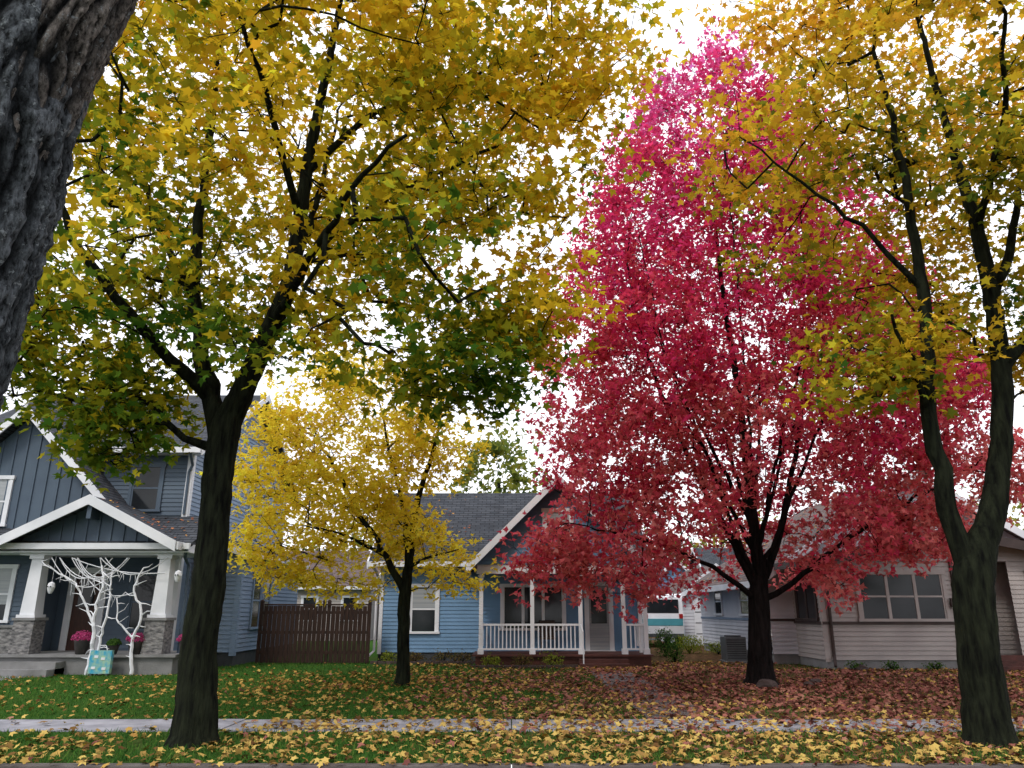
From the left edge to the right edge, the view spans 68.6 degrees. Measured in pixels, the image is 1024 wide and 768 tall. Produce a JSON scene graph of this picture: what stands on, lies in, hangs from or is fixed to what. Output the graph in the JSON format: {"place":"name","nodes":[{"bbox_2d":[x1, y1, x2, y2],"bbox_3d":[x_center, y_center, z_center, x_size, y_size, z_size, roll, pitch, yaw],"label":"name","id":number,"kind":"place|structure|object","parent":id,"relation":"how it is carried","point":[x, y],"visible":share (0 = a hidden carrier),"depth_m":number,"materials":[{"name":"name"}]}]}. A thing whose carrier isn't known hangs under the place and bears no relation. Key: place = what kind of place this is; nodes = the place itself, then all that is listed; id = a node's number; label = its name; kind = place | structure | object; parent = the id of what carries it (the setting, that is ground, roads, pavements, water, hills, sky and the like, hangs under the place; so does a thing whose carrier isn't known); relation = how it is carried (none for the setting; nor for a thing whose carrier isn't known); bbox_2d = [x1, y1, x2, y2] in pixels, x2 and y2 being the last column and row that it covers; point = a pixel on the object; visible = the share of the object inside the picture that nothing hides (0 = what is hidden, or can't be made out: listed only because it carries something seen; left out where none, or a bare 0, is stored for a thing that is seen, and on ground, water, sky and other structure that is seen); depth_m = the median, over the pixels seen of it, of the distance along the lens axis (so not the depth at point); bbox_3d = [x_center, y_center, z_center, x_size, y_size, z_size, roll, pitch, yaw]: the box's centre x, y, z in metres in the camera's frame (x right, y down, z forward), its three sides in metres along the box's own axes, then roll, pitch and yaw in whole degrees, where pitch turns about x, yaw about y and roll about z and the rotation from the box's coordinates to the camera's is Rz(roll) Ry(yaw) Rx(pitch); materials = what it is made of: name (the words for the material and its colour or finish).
{"place":"outdoors","nodes":[
{"label":"outdoors","id":0,"kind":"place"},
{"bbox_2d":[0,669,717,718],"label":"garden path","id":1,"kind":"structure","parent":0,"point":[681,712],"depth_m":14.54,"materials":[{"name":"concrete"}]},
{"bbox_2d":[0,636,1023,764],"bbox_3d":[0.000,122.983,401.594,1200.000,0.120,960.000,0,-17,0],"label":"ground","id":2,"kind":"structure","parent":0,"point":[703,655],"depth_m":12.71,"materials":[{"name":"plant"}]},
{"bbox_2d":[0,0,138,411],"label":"old street tree","id":3,"kind":"object","parent":2,"relation":"on","point":[54,58],"visible":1,"depth_m":2.95,"materials":[{"name":"grey plant"}]},
{"bbox_2d":[39,559,119,674],"bbox_3d":[-11.627,6.139,19.885,2.431,2.966,0.170,0,-17,2],"label":"white branch decoration","id":4,"kind":"object","parent":2,"relation":"on","point":[92,621],"visible":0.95,"depth_m":19.90,"materials":[{"name":"paint"}]},
{"bbox_2d":[0,505,188,676],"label":"porch","id":5,"kind":"object","parent":2,"relation":"on","point":[21,652],"visible":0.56,"depth_m":20.23,"materials":[{"name":"concrete"}]},
{"bbox_2d":[47,560,55,592],"bbox_3d":[-12.300,5.115,20.125,0.190,0.960,0.210,0,-17,0],"label":"hanging skull ornament","id":6,"kind":"object","parent":5,"relation":"hanging from","point":[50,587],"visible":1,"depth_m":19.98,"materials":[{"name":"white paint"}]},
{"bbox_2d":[71,630,95,654],"bbox_3d":[-11.348,6.825,19.856,0.594,0.610,0.597,0,-17,0],"label":"flower pot","id":7,"kind":"object","parent":5,"relation":"on","point":[81,646],"visible":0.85,"depth_m":19.71,"materials":[{"name":"ceramic"}]},
{"bbox_2d":[106,638,121,654],"bbox_3d":[-10.507,6.909,19.807,0.413,0.421,0.407,0,-17,0],"label":"flower pot","id":8,"kind":"object","parent":5,"relation":"on","point":[112,644],"visible":0.99,"depth_m":19.71,"materials":[{"name":"ceramic"}]},
{"bbox_2d":[125,632,145,654],"bbox_3d":[-9.953,6.854,19.866,0.541,0.560,0.555,0,-17,0],"label":"flower pot","id":9,"kind":"object","parent":5,"relation":"on","point":[137,646],"visible":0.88,"depth_m":19.75,"materials":[{"name":"ceramic"}]},
{"bbox_2d":[174,555,181,581],"bbox_3d":[-8.950,4.828,20.212,0.190,0.960,0.210,0,-17,0],"label":"hanging skull ornament","id":10,"kind":"object","parent":5,"relation":"hanging from","point":[177,575],"visible":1,"depth_m":20.07,"materials":[{"name":"white paint"}]},
{"bbox_2d":[176,634,181,647],"bbox_3d":[-8.648,6.883,19.970,0.543,0.566,0.540,0,-17,0],"label":"flower pot","id":11,"kind":"object","parent":5,"relation":"on","point":[179,639],"visible":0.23,"depth_m":19.85,"materials":[{"name":"ceramic"}]},
{"bbox_2d":[87,645,113,675],"bbox_3d":[-10.575,7.114,19.324,0.550,0.750,0.130,0,-17,0],"label":"suitcase","id":12,"kind":"object","parent":2,"relation":"on","point":[100,661],"visible":0.96,"depth_m":19.27,"materials":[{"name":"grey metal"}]},
{"bbox_2d":[116,564,151,674],"bbox_3d":[-9.992,6.187,19.841,1.074,2.817,0.251,0,-17,0],"label":"white branch decoration","id":13,"kind":"object","parent":2,"relation":"on","point":[131,644],"visible":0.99,"depth_m":19.77,"materials":[{"name":"paint"}]},
{"bbox_2d":[52,557,167,603],"bbox_3d":[-10.946,5.389,20.236,3.178,1.407,0.068,0,-17,0],"label":"draped spiderweb decoration","id":14,"kind":"object","parent":13,"relation":"attached to","point":[88,577],"visible":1,"depth_m":20.30,"materials":[{"name":"white fabric"}]},
{"bbox_2d":[0,408,297,665],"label":"walls","id":15,"kind":"structure","parent":2,"relation":"on","point":[38,490],"depth_m":22.40,"materials":[{"name":"paint"}]},
{"bbox_2d":[0,453,272,652],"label":"windows and doors","id":16,"kind":"structure","parent":15,"relation":"attached to","point":[146,496],"depth_m":22.08,"materials":[{"name":"white paint"}]},
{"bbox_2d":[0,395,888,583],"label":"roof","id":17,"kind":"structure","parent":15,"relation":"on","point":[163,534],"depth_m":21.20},
{"bbox_2d":[255,600,372,663],"bbox_3d":[-6.273,7.848,23.813,3.584,1.940,0.160,0,-17,0],"label":"wooden fence","id":18,"kind":"object","parent":2,"relation":"on","point":[287,652],"visible":0.9,"depth_m":23.73,"materials":[{"name":"brown wood"}]},
{"bbox_2d":[297,577,380,640],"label":"walls","id":19,"kind":"structure","parent":2,"relation":"on","point":[302,592],"depth_m":42.39,"materials":[{"name":"beige paint"}]},
{"bbox_2d":[301,596,358,616],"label":"openings","id":20,"kind":"object","parent":19,"relation":"attached to","point":[346,599],"visible":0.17,"depth_m":42.24,"materials":[{"name":"white glass"}]},
{"bbox_2d":[282,551,380,592],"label":"roof","id":21,"kind":"structure","parent":19,"relation":"on","point":[335,575],"depth_m":44.29,"materials":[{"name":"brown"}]},
{"bbox_2d":[0,0,691,748],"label":"yellow maple tree","id":22,"kind":"object","parent":2,"relation":"on","point":[384,76],"visible":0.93,"depth_m":10.22,"materials":[{"name":"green plant"}]},
{"bbox_2d":[195,346,505,685],"bbox_3d":[-3.939,3.086,18.071,6.454,7.873,6.426,-13,-21,36],"label":"young yellow tree","id":23,"kind":"object","parent":2,"relation":"on","point":[385,507],"visible":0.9,"depth_m":17.35,"materials":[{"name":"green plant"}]},
{"bbox_2d":[370,661,474,664],"bbox_3d":[-2.730,8.820,23.869,3.340,0.110,1.200,0,-17,0],"label":"garden bed","id":24,"kind":"object","parent":2,"relation":"on","point":[414,662],"visible":0.6,"depth_m":23.30,"materials":[{"name":"brown soil"}]},
{"bbox_2d":[378,650,396,660],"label":"foundation plant","id":25,"kind":"object","parent":24,"relation":"on","point":[387,656],"visible":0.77,"depth_m":23.66,"materials":[{"name":"green plant"}]},
{"bbox_2d":[410,651,426,661],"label":"foundation plant","id":26,"kind":"object","parent":24,"relation":"on","point":[418,656],"visible":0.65,"depth_m":23.68,"materials":[{"name":"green plant"}]},
{"bbox_2d":[429,648,455,662],"bbox_3d":[-2.188,8.595,23.768,0.794,0.504,0.593,-4,-17,12],"label":"foundation plant","id":27,"kind":"object","parent":24,"relation":"on","point":[442,656],"visible":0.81,"depth_m":23.69,"materials":[{"name":"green plant"}]},
{"bbox_2d":[450,652,472,660],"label":"foundation plant","id":28,"kind":"object","parent":24,"relation":"on","point":[464,656],"visible":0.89,"depth_m":23.66,"materials":[{"name":"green plant"}]},
{"bbox_2d":[377,485,642,661],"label":"walls","id":29,"kind":"structure","parent":2,"relation":"on","point":[459,623],"depth_m":24.68,"materials":[{"name":"blue paint"}]},
{"bbox_2d":[364,474,652,658],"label":"roof","id":30,"kind":"structure","parent":29,"relation":"on","point":[486,517],"depth_m":27.73,"materials":[{"name":"grey"}]},
{"bbox_2d":[409,508,615,650],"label":"windows and doors","id":31,"kind":"structure","parent":29,"relation":"attached to","point":[599,625],"depth_m":24.83,"materials":[{"name":"white glass"}]},
{"bbox_2d":[470,665,577,668],"bbox_3d":[0.350,8.263,22.021,3.100,0.108,0.940,0,-17,0],"label":"garden bed","id":32,"kind":"object","parent":2,"relation":"on","point":[520,666],"visible":0.74,"depth_m":21.57,"materials":[{"name":"brown soil"}]},
{"bbox_2d":[480,653,503,665],"bbox_3d":[-0.595,8.147,22.206,0.676,0.454,0.472,4,-17,-12],"label":"foundation plant","id":33,"kind":"object","parent":32,"relation":"on","point":[496,662],"visible":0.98,"depth_m":22.13,"materials":[{"name":"green plant"}]},
{"bbox_2d":[510,653,533,665],"bbox_3d":[0.315,8.159,22.190,0.710,0.421,0.503,-5,-18,17],"label":"foundation plant","id":34,"kind":"object","parent":32,"relation":"on","point":[525,659],"visible":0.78,"depth_m":22.13,"materials":[{"name":"green plant"}]},
{"bbox_2d":[538,650,563,666],"bbox_3d":[1.188,8.112,22.182,0.747,0.510,0.562,7,-18,-22],"label":"foundation plant","id":35,"kind":"object","parent":32,"relation":"on","point":[551,660],"visible":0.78,"depth_m":22.14,"materials":[{"name":"green plant"}]},
{"bbox_2d":[472,565,653,667],"bbox_3d":[1.525,7.232,23.539,5.450,2.960,2.690,0,-17,0],"label":"porch","id":36,"kind":"object","parent":2,"relation":"on","point":[582,657],"visible":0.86,"depth_m":22.79,"materials":[{"name":"red paint"}]},
{"bbox_2d":[539,620,556,651],"bbox_3d":[1.150,8.102,24.139,0.540,0.958,0.500,0,-17,0],"label":"porch chair","id":37,"kind":"object","parent":36,"relation":"on","point":[548,628],"visible":0.85,"depth_m":24.37,"materials":[{"name":"white wood"}]},
{"bbox_2d":[285,402,1023,566],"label":"background trees","id":38,"kind":"object","parent":2,"relation":"on","point":[503,449],"visible":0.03,"depth_m":46.26,"materials":[{"name":"green plant"}]},
{"bbox_2d":[642,594,684,644],"bbox_3d":[6.925,11.461,36.490,1.900,2.350,4.810,0,-17,0],"label":"camper van","id":39,"kind":"object","parent":2,"relation":"on","point":[660,615],"visible":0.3,"depth_m":34.38,"materials":[{"name":"white paint"}]},
{"bbox_2d":[652,625,677,656],"bbox_3d":[5.572,9.384,27.429,1.032,1.098,1.128,0,-17,0],"label":"garden shrub","id":40,"kind":"object","parent":2,"relation":"on","point":[662,648],"visible":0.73,"depth_m":27.40,"materials":[{"name":"green plant"}]},
{"bbox_2d":[654,565,684,630],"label":"walls","id":41,"kind":"structure","parent":2,"relation":"on","point":[672,576],"depth_m":48.48,"materials":[{"name":"blue paint"}]},
{"bbox_2d":[646,562,688,586],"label":"roof","id":42,"kind":"structure","parent":41,"relation":"on","point":[666,570],"depth_m":48.30,"materials":[{"name":"concrete"}]},
{"bbox_2d":[664,640,685,661],"bbox_3d":[5.218,8.548,24.040,0.709,0.740,0.707,0,-17,0],"label":"garden shrub","id":43,"kind":"object","parent":2,"relation":"on","point":[674,655],"visible":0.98,"depth_m":23.98,"materials":[{"name":"green plant"}]},
{"bbox_2d":[661,563,718,645],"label":"white garage","id":44,"kind":"structure","parent":2,"relation":"on","point":[692,623],"depth_m":36.34,"materials":[{"name":"paint"}]},
{"bbox_2d":[672,634,708,653],"bbox_3d":[6.933,10.142,29.309,1.579,0.739,1.154,0,-17,0],"label":"garden shrub","id":45,"kind":"object","parent":2,"relation":"on","point":[687,647],"visible":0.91,"depth_m":29.20,"materials":[{"name":"green plant"}]},
{"bbox_2d":[703,641,720,653],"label":"garden shrub","id":46,"kind":"object","parent":2,"relation":"on","point":[712,648],"visible":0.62,"depth_m":28.72,"materials":[{"name":"green plant"}]},
{"bbox_2d":[720,635,747,663],"bbox_3d":[7.125,8.522,24.142,0.750,0.840,0.750,0,-17,0],"label":"air conditioner unit","id":47,"kind":"object","parent":2,"relation":"on","point":[733,648],"visible":0.99,"depth_m":23.86,"materials":[{"name":"metal"}]},
{"bbox_2d":[490,16,1023,686],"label":"red maple tree","id":48,"kind":"object","parent":2,"relation":"on","point":[884,514],"visible":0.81,"depth_m":17.36,"materials":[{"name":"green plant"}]},
{"bbox_2d":[755,679,778,688],"bbox_3d":[5.454,6.451,16.126,0.524,0.219,0.433,0,-17,0],"label":"rock","id":49,"kind":"object","parent":2,"relation":"on","point":[765,683],"visible":0.62,"depth_m":16.00,"materials":[{"name":"grey stone"}]},
{"bbox_2d":[808,679,820,684],"bbox_3d":[6.898,6.771,17.080,0.345,0.141,0.263,7,-18,-21],"label":"rock","id":50,"kind":"object","parent":2,"relation":"on","point":[816,680],"visible":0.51,"depth_m":16.99,"materials":[{"name":"grey stone"}]},
{"bbox_2d":[649,0,1023,747],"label":"yellow maple tree","id":51,"kind":"object","parent":2,"relation":"on","point":[985,712],"visible":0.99,"depth_m":11.39,"materials":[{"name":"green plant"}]},
{"bbox_2d":[844,660,866,669],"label":"foundation plant","id":52,"kind":"object","parent":2,"relation":"on","point":[853,664],"visible":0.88,"depth_m":20.93,"materials":[{"name":"green plant"}]},
{"bbox_2d":[854,665,868,670],"bbox_3d":[9.714,7.875,20.811,0.388,0.193,0.343,11,-20,-33],"label":"rock","id":53,"kind":"object","parent":2,"relation":"on","point":[860,667],"visible":0.49,"depth_m":20.73,"materials":[{"name":"grey stone"}]},
{"bbox_2d":[700,483,1023,668],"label":"walls","id":54,"kind":"structure","parent":2,"relation":"on","point":[912,645],"depth_m":22.12,"materials":[{"name":"wood"}]},
{"bbox_2d":[683,466,1023,666],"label":"roof","id":55,"kind":"structure","parent":54,"relation":"on","point":[1014,531],"depth_m":25.45,"materials":[{"name":"grey"}]},
{"bbox_2d":[713,501,1023,671],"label":"windows and doors","id":56,"kind":"structure","parent":54,"relation":"attached to","point":[907,596],"depth_m":21.94,"materials":[{"name":"grey glass"}]},
{"bbox_2d":[880,660,903,670],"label":"foundation plant","id":57,"kind":"object","parent":2,"relation":"on","point":[894,667],"visible":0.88,"depth_m":20.89,"materials":[{"name":"green plant"}]},
{"bbox_2d":[921,661,948,670],"bbox_3d":[11.785,7.859,20.931,0.646,0.271,0.407,0,-17,0],"label":"foundation plant","id":58,"kind":"object","parent":2,"relation":"on","point":[939,666],"visible":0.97,"depth_m":20.88,"materials":[{"name":"green plant"}]},
{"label":"walls","id":59,"kind":"object","parent":2,"relation":"on","visible":0},
{"bbox_2d":[688,548,733,568],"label":"roof","id":60,"kind":"structure","parent":59,"relation":"on","point":[708,556],"depth_m":53.82,"materials":[{"name":"concrete"}]},
{"bbox_2d":[0,719,1023,731],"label":"sidewalk","id":61,"kind":"structure","parent":0,"point":[89,725],"depth_m":10.92,"materials":[{"name":"concrete"}]},
{"bbox_2d":[0,0,1023,767],"label":"sky","id":62,"kind":"structure","parent":0,"point":[692,28],"materials":[{"name":"white"}]},
{"label":"street","id":63,"kind":"structure","parent":0,"visible":0},
{"bbox_2d":[0,660,1023,767],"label":"fallen leaves","id":64,"kind":"object","parent":63,"relation":"on","point":[736,698],"visible":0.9,"depth_m":11.71,"materials":[{"name":"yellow plant"}]},
{"bbox_2d":[0,763,1023,767],"bbox_3d":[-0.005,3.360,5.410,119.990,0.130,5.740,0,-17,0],"label":"curb","id":65,"kind":"structure","parent":63,"relation":"on","point":[471,765],"depth_m":8.05,"materials":[{"name":"concrete"}]}
]}

